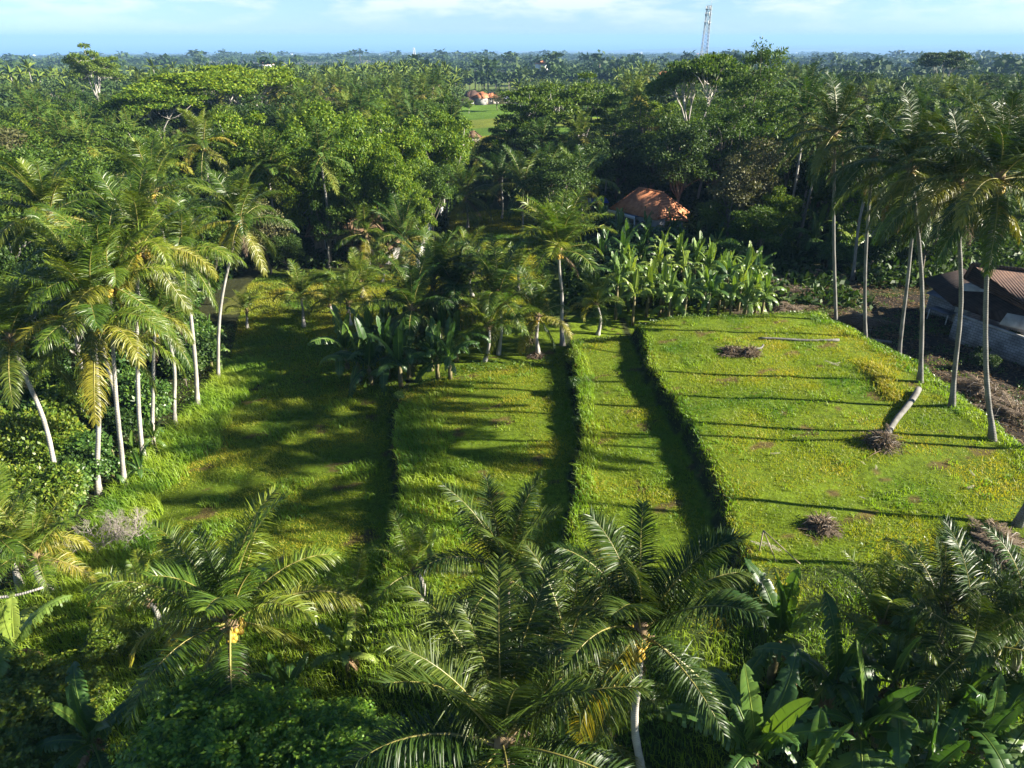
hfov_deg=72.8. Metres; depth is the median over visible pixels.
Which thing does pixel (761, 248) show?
banana plant
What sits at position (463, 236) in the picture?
coconut palm
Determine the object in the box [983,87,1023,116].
broadleaf tree
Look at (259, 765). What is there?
bush
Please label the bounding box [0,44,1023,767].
ground
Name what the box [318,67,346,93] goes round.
coconut palm
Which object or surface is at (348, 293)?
coconut palm
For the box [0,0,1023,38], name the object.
sky
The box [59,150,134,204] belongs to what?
broadleaf tree
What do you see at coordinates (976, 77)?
coconut palm
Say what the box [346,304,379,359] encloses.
banana plant
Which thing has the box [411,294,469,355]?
banana plant
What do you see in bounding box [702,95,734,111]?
umbrella tree
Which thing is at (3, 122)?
broadleaf tree
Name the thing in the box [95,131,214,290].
coconut palm
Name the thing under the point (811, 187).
coconut palm
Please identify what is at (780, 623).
banana plant
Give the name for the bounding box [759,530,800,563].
stick frame
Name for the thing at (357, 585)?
coconut palm
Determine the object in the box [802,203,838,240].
banana plant
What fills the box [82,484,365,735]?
coconut palm
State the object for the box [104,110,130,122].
broadleaf tree
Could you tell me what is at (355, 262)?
coconut palm
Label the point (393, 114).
coconut palm
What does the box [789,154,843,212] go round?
broadleaf tree
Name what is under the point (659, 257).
banana plant
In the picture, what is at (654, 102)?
broadleaf tree
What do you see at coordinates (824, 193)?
broadleaf tree
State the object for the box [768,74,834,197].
coconut palm
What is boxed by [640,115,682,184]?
broadleaf tree
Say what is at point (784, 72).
coconut palm
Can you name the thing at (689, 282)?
banana plant
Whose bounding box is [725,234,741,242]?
shrub
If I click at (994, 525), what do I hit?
dry frond heap
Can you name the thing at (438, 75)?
coconut palm
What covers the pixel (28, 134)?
broadleaf tree
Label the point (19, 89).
coconut palm
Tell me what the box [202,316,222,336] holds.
banana plant
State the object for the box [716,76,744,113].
coconut palm
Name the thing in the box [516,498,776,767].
coconut palm
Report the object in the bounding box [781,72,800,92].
coconut palm
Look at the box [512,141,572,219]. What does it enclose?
coconut palm
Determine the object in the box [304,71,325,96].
coconut palm
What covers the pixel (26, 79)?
coconut palm
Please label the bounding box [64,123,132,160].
broadleaf tree
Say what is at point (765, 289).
banana plant
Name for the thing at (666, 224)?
banana plant
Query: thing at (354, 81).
coconut palm
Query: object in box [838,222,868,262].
banana plant
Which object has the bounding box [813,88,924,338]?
coconut palm
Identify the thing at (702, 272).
banana plant
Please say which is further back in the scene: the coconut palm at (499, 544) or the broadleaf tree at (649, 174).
the broadleaf tree at (649, 174)
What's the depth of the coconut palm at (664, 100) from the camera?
161.44 m
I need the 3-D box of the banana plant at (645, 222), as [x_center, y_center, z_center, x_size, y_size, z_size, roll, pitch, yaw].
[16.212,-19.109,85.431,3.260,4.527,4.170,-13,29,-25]
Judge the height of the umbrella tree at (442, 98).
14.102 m
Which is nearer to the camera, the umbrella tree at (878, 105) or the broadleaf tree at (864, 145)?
the broadleaf tree at (864, 145)
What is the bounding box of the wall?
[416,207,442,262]
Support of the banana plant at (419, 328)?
on the ground at (480, 118)
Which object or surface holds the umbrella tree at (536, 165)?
on the ground at (480, 118)
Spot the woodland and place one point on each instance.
(487, 66)
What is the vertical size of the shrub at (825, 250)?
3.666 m
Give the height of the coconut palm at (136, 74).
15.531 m
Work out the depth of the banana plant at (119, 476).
41.29 m
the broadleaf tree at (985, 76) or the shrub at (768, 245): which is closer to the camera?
the shrub at (768, 245)
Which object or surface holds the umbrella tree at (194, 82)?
on the ground at (480, 118)
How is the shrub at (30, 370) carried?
on the ground at (480, 118)
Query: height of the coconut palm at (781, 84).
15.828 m
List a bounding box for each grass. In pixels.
[0,311,1023,767]
[234,209,550,335]
[853,358,908,404]
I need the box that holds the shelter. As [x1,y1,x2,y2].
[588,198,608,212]
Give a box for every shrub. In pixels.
[0,335,35,371]
[0,389,8,406]
[0,389,39,411]
[0,406,15,418]
[0,411,43,446]
[0,432,25,461]
[0,443,19,466]
[0,465,45,512]
[1,406,51,435]
[2,461,48,510]
[5,431,70,466]
[6,398,60,416]
[11,356,66,398]
[11,435,64,466]
[18,459,91,515]
[22,338,84,372]
[23,409,90,439]
[29,382,91,420]
[30,489,80,519]
[31,457,97,497]
[38,366,100,419]
[41,423,83,447]
[41,447,95,480]
[51,360,74,372]
[51,494,85,520]
[59,429,113,454]
[61,431,86,447]
[73,446,119,482]
[76,490,88,506]
[81,430,95,442]
[82,317,132,342]
[84,385,122,414]
[87,403,143,443]
[98,327,156,372]
[100,370,157,396]
[105,377,145,407]
[118,377,176,420]
[122,363,150,374]
[127,289,175,307]
[157,347,208,386]
[159,334,189,354]
[166,302,201,328]
[173,321,206,338]
[173,334,225,374]
[187,316,215,338]
[191,296,202,306]
[236,240,254,254]
[268,228,291,241]
[284,233,309,250]
[334,239,348,249]
[393,390,404,399]
[429,211,442,222]
[524,206,542,222]
[535,227,548,241]
[563,348,579,362]
[565,376,580,390]
[567,449,577,460]
[571,416,580,426]
[583,244,597,253]
[586,210,607,229]
[713,236,742,245]
[714,239,747,262]
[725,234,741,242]
[729,229,750,242]
[753,254,773,264]
[758,236,785,255]
[770,242,792,257]
[797,236,820,253]
[815,241,847,267]
[836,233,854,246]
[843,244,863,263]
[863,233,896,263]
[885,232,901,242]
[971,352,989,368]
[972,346,992,354]
[988,354,1002,369]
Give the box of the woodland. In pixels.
[0,48,1023,112]
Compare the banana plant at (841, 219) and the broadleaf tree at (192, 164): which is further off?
the broadleaf tree at (192, 164)
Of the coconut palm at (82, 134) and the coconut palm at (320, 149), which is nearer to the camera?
the coconut palm at (320, 149)
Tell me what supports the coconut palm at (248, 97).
on the ground at (480, 118)
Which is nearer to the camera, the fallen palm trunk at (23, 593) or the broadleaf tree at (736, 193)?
the fallen palm trunk at (23, 593)
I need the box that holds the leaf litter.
[798,275,1023,445]
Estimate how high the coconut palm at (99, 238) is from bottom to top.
17.344 m
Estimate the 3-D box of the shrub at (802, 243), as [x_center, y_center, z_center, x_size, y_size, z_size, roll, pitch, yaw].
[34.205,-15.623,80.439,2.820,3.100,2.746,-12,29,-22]
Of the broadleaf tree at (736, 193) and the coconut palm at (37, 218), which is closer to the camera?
the coconut palm at (37, 218)
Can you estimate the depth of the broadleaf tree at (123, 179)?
68.72 m
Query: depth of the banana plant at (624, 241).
78.72 m
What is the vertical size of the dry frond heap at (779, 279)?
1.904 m
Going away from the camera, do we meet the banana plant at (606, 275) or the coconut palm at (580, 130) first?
the banana plant at (606, 275)
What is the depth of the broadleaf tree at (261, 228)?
75.78 m
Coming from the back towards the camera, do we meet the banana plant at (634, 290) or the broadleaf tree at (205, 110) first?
the broadleaf tree at (205, 110)
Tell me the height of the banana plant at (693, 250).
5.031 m
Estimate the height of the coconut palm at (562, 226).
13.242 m
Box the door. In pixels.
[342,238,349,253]
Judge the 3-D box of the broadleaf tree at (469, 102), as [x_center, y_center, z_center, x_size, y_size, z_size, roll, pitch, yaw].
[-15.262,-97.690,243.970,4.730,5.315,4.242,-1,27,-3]
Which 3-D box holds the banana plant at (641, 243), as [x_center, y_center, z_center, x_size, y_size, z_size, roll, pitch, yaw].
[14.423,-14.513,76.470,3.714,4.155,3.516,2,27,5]
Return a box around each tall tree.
[54,89,96,111]
[90,107,117,124]
[410,127,456,199]
[602,90,684,186]
[674,95,699,112]
[687,95,768,195]
[716,36,797,145]
[751,88,806,204]
[829,107,903,167]
[829,152,881,235]
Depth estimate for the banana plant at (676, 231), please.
82.83 m
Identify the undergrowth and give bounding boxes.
[0,152,1023,391]
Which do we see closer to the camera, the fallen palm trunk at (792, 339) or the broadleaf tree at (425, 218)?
the fallen palm trunk at (792, 339)
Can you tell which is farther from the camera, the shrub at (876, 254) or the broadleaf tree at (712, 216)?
the broadleaf tree at (712, 216)
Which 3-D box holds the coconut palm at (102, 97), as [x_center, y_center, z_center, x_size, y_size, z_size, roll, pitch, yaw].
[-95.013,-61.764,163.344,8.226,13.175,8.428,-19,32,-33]
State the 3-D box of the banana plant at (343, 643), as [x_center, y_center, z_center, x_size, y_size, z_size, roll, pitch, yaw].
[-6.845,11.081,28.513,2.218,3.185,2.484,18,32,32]
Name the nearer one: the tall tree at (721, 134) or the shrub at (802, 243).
the shrub at (802, 243)
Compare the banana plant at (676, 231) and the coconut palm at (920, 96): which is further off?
the coconut palm at (920, 96)
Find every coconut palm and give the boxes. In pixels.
[0,81,18,95]
[0,153,104,355]
[0,209,129,396]
[0,230,193,495]
[0,262,80,466]
[0,462,93,591]
[0,488,105,599]
[5,87,59,133]
[6,81,37,104]
[7,88,48,126]
[19,88,43,102]
[20,73,35,91]
[26,103,91,151]
[26,189,185,484]
[29,109,64,131]
[30,82,48,94]
[39,94,59,106]
[40,109,96,144]
[54,115,114,161]
[55,155,218,461]
[60,83,80,92]
[61,98,111,133]
[64,177,160,310]
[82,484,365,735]
[84,104,103,112]
[87,539,194,626]
[90,91,120,111]
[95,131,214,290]
[97,110,123,125]
[107,105,161,144]
[113,271,205,448]
[125,262,203,424]
[126,70,143,83]
[127,194,247,406]
[133,72,151,82]
[149,127,192,173]
[154,66,175,74]
[169,106,240,261]
[180,160,299,377]
[208,90,224,103]
[223,285,276,328]
[232,123,304,234]
[233,82,266,107]
[259,85,286,107]
[259,87,287,104]
[265,109,306,136]
[266,258,335,327]
[274,70,306,106]
[280,83,326,114]
[281,98,310,219]
[283,115,355,267]
[284,79,309,108]
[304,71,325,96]
[305,279,345,316]
[307,68,328,86]
[308,87,337,115]
[308,264,382,325]
[310,549,402,640]
[313,80,328,96]
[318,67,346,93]
[319,74,329,95]
[324,246,387,305]
[325,192,396,265]
[326,70,351,93]
[333,89,353,117]
[335,81,382,123]
[336,551,654,767]
[338,70,360,93]
[339,74,364,94]
[339,85,355,106]
[347,231,400,282]
[349,73,365,85]
[352,87,384,114]
[353,244,471,376]
[360,73,381,91]
[363,506,471,616]
[366,76,383,94]
[370,191,439,283]
[371,73,395,99]
[377,110,415,130]
[381,86,402,100]
[382,84,411,103]
[383,85,404,115]
[384,226,485,326]
[389,68,406,84]
[389,88,430,125]
[392,72,406,92]
[393,99,428,130]
[402,72,422,97]
[404,72,438,99]
[408,73,433,95]
[409,471,594,676]
[412,237,501,344]
[417,110,444,208]
[423,69,448,97]
[426,66,453,96]
[432,94,472,172]
[433,82,467,126]
[434,157,499,229]
[437,243,503,296]
[439,234,553,358]
[445,279,528,361]
[448,226,491,257]
[463,538,665,758]
[465,134,491,168]
[472,149,528,217]
[480,137,526,194]
[485,142,550,230]
[491,242,545,287]
[500,263,573,359]
[503,184,618,345]
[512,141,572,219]
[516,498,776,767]
[521,114,559,156]
[537,644,675,767]
[558,144,619,218]
[559,107,601,185]
[564,264,624,335]
[613,70,638,136]
[615,82,652,127]
[620,70,648,130]
[636,60,657,84]
[651,93,673,102]
[669,82,700,106]
[675,82,705,102]
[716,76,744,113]
[737,67,769,106]
[755,70,782,98]
[765,76,787,90]
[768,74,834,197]
[774,64,789,82]
[776,70,886,322]
[780,82,802,95]
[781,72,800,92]
[784,61,798,81]
[784,62,803,81]
[785,58,837,188]
[786,70,813,90]
[788,107,861,245]
[791,538,973,692]
[796,113,847,217]
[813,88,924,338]
[815,79,834,100]
[820,72,833,86]
[825,73,851,105]
[826,122,898,280]
[827,83,994,382]
[828,77,855,103]
[844,77,860,86]
[854,129,984,354]
[854,514,1023,712]
[855,78,885,104]
[858,74,875,87]
[868,107,1023,407]
[875,77,886,90]
[876,78,903,94]
[880,512,1023,752]
[895,84,1023,441]
[899,88,943,127]
[901,73,928,92]
[907,77,935,95]
[907,99,958,131]
[911,521,1023,721]
[922,72,940,84]
[925,73,964,105]
[928,72,948,86]
[936,72,965,91]
[936,76,953,97]
[938,102,983,138]
[947,82,982,115]
[953,75,992,97]
[955,71,987,96]
[955,78,993,110]
[965,88,1018,128]
[978,167,1023,260]
[987,74,1012,96]
[996,71,1023,111]
[1007,110,1023,169]
[1011,503,1023,528]
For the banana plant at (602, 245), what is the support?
on the ground at (480, 118)
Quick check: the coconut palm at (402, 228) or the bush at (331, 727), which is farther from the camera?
the coconut palm at (402, 228)
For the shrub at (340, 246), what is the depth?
84.05 m
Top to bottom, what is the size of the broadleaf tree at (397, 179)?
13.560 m
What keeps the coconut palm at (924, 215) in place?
on the ground at (480, 118)
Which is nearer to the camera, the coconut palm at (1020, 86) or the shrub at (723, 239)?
the shrub at (723, 239)
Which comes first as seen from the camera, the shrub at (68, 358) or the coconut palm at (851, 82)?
the shrub at (68, 358)
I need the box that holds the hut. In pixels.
[464,130,481,142]
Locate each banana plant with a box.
[0,591,71,687]
[28,661,166,767]
[90,446,130,482]
[101,431,129,456]
[123,430,149,453]
[125,444,156,478]
[133,416,163,449]
[136,419,166,451]
[201,314,226,336]
[201,336,229,369]
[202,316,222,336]
[247,651,308,709]
[307,304,379,378]
[310,621,378,678]
[319,322,387,391]
[330,316,406,397]
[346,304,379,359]
[348,315,420,395]
[353,291,401,338]
[361,316,391,357]
[364,321,432,387]
[379,313,431,377]
[388,306,425,348]
[393,294,428,348]
[403,326,456,382]
[406,525,452,572]
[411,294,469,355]
[412,316,467,378]
[416,292,447,335]
[418,316,478,385]
[420,302,490,362]
[513,712,600,767]
[583,233,612,266]
[590,198,613,229]
[591,225,620,255]
[593,249,617,276]
[595,251,623,289]
[599,205,613,226]
[600,210,632,238]
[600,255,633,319]
[604,243,632,282]
[604,260,644,309]
[604,276,639,315]
[605,226,637,252]
[606,207,634,227]
[606,208,635,227]
[607,247,646,292]
[610,217,642,246]
[610,252,649,311]
[615,268,653,325]
[622,264,656,302]
[623,245,641,263]
[628,257,669,306]
[629,229,658,254]
[630,210,660,243]
[630,233,658,261]
[631,246,660,261]
[631,266,666,316]
[632,255,660,286]
[636,264,664,311]
[637,242,674,270]
[640,215,665,250]
[641,261,680,316]
[642,271,666,302]
[644,228,676,256]
[646,240,675,272]
[650,268,683,311]
[650,277,690,318]
[651,206,674,233]
[653,211,687,241]
[653,232,671,253]
[653,271,689,318]
[655,264,694,300]
[658,649,855,767]
[663,233,692,277]
[666,245,701,281]
[667,238,694,280]
[668,223,691,243]
[669,229,692,252]
[670,268,704,313]
[673,238,716,283]
[676,211,693,228]
[676,239,701,272]
[676,264,708,305]
[685,221,707,242]
[687,271,706,307]
[689,237,731,275]
[690,221,715,242]
[690,230,709,257]
[690,242,723,274]
[691,264,718,292]
[691,269,728,316]
[692,266,723,314]
[698,244,720,274]
[700,276,735,315]
[704,220,732,239]
[704,228,723,245]
[704,248,739,281]
[710,250,744,301]
[710,269,746,314]
[710,558,825,707]
[713,257,743,311]
[715,260,754,288]
[718,262,762,310]
[722,269,763,314]
[723,269,778,315]
[729,241,763,277]
[729,246,767,289]
[736,274,777,314]
[737,250,773,280]
[737,255,772,286]
[742,269,786,313]
[750,256,778,284]
[751,590,914,752]
[753,245,776,270]
[782,707,891,767]
[793,212,827,250]
[798,194,828,228]
[799,639,943,767]
[802,203,835,235]
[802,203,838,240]
[806,222,843,268]
[811,199,839,233]
[812,591,991,767]
[824,208,846,231]
[824,210,870,238]
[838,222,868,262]
[850,220,864,247]
[850,691,979,767]
[878,639,1023,767]
[912,672,1023,767]
[965,656,1023,767]
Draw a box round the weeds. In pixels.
[0,293,1023,767]
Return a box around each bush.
[0,648,120,735]
[0,690,114,767]
[63,508,139,558]
[76,612,158,664]
[98,506,153,548]
[107,663,294,767]
[110,719,205,767]
[140,716,292,767]
[204,714,342,767]
[240,678,386,767]
[291,696,408,767]
[348,719,452,767]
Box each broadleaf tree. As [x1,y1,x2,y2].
[0,107,24,122]
[0,119,11,126]
[0,125,42,174]
[0,137,73,205]
[0,139,123,211]
[0,176,27,214]
[0,240,59,343]
[0,241,24,258]
[1,175,30,245]
[2,111,36,127]
[3,122,55,146]
[4,123,67,149]
[23,112,74,129]
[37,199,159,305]
[41,102,66,110]
[45,155,116,209]
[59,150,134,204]
[60,90,108,114]
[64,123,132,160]
[69,144,113,164]
[86,111,119,149]
[94,145,129,171]
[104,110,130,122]
[106,172,147,196]
[130,109,186,139]
[133,183,233,269]
[143,172,223,231]
[165,107,198,127]
[166,117,189,137]
[170,127,191,139]
[172,90,218,116]
[173,151,216,198]
[185,207,233,303]
[186,101,234,129]
[188,127,237,152]
[193,153,258,205]
[194,108,279,212]
[198,102,234,114]
[208,96,234,111]
[208,102,259,131]
[233,102,274,130]
[241,197,293,273]
[250,182,303,230]
[253,149,323,237]
[259,94,297,134]
[262,233,306,270]
[266,121,333,246]
[272,96,354,171]
[297,176,334,214]
[306,91,339,105]
[306,194,349,266]
[316,157,373,256]
[323,108,376,134]
[326,114,386,210]
[328,123,407,214]
[347,87,396,116]
[362,104,397,125]
[364,109,433,240]
[367,145,423,261]
[404,181,437,250]
[409,157,457,240]
[417,106,473,217]
[462,98,473,107]
[472,136,503,173]
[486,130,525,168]
[489,92,504,109]
[504,112,562,181]
[524,154,599,210]
[554,132,591,161]
[569,137,623,209]
[570,122,607,142]
[586,127,650,202]
[600,98,635,137]
[620,146,660,187]
[621,139,677,188]
[634,100,667,130]
[639,113,719,202]
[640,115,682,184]
[642,123,686,194]
[652,101,697,121]
[669,103,715,131]
[672,116,724,198]
[678,96,723,116]
[695,194,749,233]
[707,149,770,236]
[708,89,750,107]
[710,113,792,168]
[722,133,790,206]
[727,121,813,207]
[727,203,792,249]
[753,88,818,179]
[760,109,815,190]
[760,184,804,255]
[788,143,840,208]
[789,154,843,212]
[807,165,854,236]
[808,109,872,201]
[840,185,904,269]
[852,98,871,104]
[852,128,941,176]
[853,85,876,104]
[894,202,973,267]
[948,150,1022,196]
[952,212,989,262]
[959,72,1019,90]
[968,102,1023,128]
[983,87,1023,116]
[988,193,1023,233]
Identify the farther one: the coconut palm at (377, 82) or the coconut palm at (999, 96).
the coconut palm at (377, 82)
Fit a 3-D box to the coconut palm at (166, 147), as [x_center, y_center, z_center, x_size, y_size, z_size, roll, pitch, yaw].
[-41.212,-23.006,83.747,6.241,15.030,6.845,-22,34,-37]
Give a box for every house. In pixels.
[304,204,383,256]
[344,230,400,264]
[455,97,474,104]
[462,90,478,96]
[471,92,488,104]
[488,93,498,103]
[534,61,547,69]
[610,187,689,238]
[665,210,688,235]
[924,262,1023,365]
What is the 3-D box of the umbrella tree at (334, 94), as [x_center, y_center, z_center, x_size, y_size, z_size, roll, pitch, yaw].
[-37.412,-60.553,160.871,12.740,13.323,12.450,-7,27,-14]
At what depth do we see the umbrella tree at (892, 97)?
121.01 m
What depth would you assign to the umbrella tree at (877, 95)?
132.75 m
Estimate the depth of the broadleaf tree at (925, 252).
71.10 m
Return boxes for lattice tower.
[700,2,711,56]
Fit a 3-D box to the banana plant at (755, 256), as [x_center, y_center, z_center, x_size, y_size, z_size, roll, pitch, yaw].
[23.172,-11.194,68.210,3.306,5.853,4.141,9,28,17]
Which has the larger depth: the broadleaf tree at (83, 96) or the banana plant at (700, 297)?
the broadleaf tree at (83, 96)
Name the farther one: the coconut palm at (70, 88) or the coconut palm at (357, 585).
the coconut palm at (70, 88)
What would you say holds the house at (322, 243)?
on the ground at (480, 118)
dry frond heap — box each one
[525,350,547,359]
[715,342,750,358]
[738,344,763,359]
[760,300,818,313]
[762,270,791,284]
[771,283,832,305]
[788,266,826,280]
[798,511,850,541]
[838,307,891,332]
[851,423,914,456]
[939,370,1017,404]
[964,514,1023,553]
[969,526,1023,576]
[971,389,1023,431]
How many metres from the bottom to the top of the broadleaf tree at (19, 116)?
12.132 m
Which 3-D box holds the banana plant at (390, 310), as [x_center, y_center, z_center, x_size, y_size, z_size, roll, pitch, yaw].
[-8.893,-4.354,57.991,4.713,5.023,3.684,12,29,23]
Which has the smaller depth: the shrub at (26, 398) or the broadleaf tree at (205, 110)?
the shrub at (26, 398)
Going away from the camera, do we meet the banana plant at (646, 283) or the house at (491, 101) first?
the banana plant at (646, 283)
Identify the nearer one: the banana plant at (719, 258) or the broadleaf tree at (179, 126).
the banana plant at (719, 258)
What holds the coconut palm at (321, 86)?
on the ground at (480, 118)
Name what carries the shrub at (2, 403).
on the ground at (480, 118)
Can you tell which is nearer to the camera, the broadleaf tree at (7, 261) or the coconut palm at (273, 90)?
the broadleaf tree at (7, 261)
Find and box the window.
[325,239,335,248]
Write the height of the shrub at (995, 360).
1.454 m
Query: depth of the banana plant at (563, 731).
21.95 m
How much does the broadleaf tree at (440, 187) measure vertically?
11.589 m
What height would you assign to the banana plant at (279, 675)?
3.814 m
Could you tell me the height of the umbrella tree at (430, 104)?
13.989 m
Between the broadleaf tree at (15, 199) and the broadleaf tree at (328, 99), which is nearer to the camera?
the broadleaf tree at (15, 199)
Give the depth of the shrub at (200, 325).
57.56 m
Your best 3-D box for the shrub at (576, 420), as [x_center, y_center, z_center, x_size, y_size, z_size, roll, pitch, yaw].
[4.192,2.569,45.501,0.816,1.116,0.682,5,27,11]
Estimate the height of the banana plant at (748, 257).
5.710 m
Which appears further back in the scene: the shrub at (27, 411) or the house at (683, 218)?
the house at (683, 218)
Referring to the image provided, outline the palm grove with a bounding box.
[0,59,1020,104]
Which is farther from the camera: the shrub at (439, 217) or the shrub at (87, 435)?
the shrub at (439, 217)
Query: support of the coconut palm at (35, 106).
on the ground at (480, 118)
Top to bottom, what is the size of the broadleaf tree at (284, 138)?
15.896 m
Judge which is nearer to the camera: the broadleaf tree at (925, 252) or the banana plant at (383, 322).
the banana plant at (383, 322)
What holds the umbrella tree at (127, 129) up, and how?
on the ground at (480, 118)
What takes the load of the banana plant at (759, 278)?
on the ground at (480, 118)
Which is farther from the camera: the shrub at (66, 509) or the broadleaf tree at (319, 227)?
the broadleaf tree at (319, 227)
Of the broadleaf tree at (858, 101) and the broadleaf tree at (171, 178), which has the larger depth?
the broadleaf tree at (858, 101)
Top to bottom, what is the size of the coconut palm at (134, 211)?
18.533 m
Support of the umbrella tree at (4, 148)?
on the ground at (480, 118)
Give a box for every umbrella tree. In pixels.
[0,144,36,179]
[0,208,83,256]
[0,266,141,367]
[61,42,127,99]
[88,122,153,150]
[97,85,212,137]
[110,137,220,172]
[122,70,269,115]
[133,165,230,196]
[188,64,311,106]
[309,101,343,117]
[325,92,355,108]
[395,98,461,120]
[423,96,461,120]
[488,116,540,180]
[494,80,590,128]
[530,151,589,187]
[531,70,625,144]
[644,50,749,189]
[656,102,681,110]
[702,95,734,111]
[840,70,891,85]
[848,101,909,128]
[867,79,940,95]
[867,93,938,120]
[869,92,963,112]
[914,50,978,81]
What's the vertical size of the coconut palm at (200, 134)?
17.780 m
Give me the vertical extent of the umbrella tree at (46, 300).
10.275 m
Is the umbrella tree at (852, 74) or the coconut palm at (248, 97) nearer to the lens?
the coconut palm at (248, 97)
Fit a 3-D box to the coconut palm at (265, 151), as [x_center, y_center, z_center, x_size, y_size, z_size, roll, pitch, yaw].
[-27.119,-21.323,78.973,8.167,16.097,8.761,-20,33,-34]
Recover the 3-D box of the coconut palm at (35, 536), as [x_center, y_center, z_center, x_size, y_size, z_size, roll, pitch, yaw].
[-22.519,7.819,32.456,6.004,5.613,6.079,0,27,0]
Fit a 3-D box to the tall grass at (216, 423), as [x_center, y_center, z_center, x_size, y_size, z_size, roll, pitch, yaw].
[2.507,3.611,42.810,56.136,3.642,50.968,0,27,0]
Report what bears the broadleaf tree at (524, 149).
on the ground at (480, 118)
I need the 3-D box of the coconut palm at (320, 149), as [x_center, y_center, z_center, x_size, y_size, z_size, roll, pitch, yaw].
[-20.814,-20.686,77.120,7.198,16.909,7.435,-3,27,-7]
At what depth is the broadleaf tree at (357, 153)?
79.16 m
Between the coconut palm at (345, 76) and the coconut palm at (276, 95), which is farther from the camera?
the coconut palm at (345, 76)
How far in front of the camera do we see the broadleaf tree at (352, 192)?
77.88 m
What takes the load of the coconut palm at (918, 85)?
on the ground at (480, 118)
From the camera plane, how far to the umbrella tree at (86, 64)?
194.13 m
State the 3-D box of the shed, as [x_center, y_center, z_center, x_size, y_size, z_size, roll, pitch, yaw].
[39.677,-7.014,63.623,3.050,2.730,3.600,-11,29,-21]
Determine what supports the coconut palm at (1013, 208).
on the ground at (480, 118)
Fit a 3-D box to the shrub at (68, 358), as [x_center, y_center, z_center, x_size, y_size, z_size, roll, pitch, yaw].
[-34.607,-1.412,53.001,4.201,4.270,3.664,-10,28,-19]
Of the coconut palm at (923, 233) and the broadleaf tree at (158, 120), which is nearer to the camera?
the coconut palm at (923, 233)
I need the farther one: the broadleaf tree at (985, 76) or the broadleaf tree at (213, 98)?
the broadleaf tree at (985, 76)
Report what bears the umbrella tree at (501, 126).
on the ground at (480, 118)
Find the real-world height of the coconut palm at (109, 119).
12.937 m
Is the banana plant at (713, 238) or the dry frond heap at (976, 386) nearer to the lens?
the dry frond heap at (976, 386)
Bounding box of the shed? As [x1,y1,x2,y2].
[925,290,955,324]
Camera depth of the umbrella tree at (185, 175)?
79.30 m
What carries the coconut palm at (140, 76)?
on the ground at (480, 118)
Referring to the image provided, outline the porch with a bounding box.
[608,210,639,227]
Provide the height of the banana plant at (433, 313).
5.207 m
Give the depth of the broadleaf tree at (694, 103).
125.64 m
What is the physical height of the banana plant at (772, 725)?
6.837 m
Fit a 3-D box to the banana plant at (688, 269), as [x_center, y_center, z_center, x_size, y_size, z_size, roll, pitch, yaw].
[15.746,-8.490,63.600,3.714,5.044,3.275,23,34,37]
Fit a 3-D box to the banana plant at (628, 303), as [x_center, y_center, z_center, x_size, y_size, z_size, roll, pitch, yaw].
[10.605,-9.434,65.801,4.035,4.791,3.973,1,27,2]
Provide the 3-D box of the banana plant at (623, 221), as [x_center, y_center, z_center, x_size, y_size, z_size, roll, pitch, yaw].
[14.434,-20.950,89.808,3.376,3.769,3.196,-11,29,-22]
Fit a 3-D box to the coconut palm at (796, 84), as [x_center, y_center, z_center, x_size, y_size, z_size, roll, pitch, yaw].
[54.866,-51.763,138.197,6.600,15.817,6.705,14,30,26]
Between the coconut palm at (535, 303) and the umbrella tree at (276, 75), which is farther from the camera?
the umbrella tree at (276, 75)
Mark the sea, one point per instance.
(66, 46)
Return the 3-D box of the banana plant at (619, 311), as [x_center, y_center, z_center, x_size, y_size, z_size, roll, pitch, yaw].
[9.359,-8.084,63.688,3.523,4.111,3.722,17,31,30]
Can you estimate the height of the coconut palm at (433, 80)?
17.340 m
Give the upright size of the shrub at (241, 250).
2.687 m
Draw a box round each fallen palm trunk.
[0,586,43,598]
[758,337,839,341]
[870,338,891,343]
[886,386,921,434]
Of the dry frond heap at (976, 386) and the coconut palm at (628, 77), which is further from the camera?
the coconut palm at (628, 77)
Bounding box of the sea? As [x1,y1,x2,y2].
[0,39,1023,55]
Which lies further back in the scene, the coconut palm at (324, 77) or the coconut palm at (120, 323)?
the coconut palm at (324, 77)
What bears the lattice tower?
on the ground at (480, 118)
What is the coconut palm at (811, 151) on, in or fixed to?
on the ground at (480, 118)
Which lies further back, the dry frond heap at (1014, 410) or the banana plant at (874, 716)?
the dry frond heap at (1014, 410)
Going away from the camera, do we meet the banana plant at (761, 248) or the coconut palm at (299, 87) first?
the banana plant at (761, 248)
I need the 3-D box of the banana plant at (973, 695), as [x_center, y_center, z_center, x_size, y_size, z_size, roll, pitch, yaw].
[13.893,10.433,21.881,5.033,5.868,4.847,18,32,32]
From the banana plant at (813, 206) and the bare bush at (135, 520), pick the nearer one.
the bare bush at (135, 520)
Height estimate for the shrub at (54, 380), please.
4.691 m
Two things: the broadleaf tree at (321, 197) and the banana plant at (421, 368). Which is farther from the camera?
the broadleaf tree at (321, 197)
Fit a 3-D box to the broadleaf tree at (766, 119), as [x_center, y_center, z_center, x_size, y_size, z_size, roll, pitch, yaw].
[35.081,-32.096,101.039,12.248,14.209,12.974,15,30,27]
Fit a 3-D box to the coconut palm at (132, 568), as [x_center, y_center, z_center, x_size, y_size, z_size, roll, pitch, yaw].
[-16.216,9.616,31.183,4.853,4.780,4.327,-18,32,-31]
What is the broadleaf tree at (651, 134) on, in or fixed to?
on the ground at (480, 118)
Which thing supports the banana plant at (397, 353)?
on the ground at (480, 118)
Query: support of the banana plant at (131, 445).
on the ground at (480, 118)
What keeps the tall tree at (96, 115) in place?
on the ground at (480, 118)
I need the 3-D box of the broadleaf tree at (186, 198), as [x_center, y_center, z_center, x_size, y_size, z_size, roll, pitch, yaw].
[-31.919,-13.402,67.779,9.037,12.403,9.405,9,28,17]

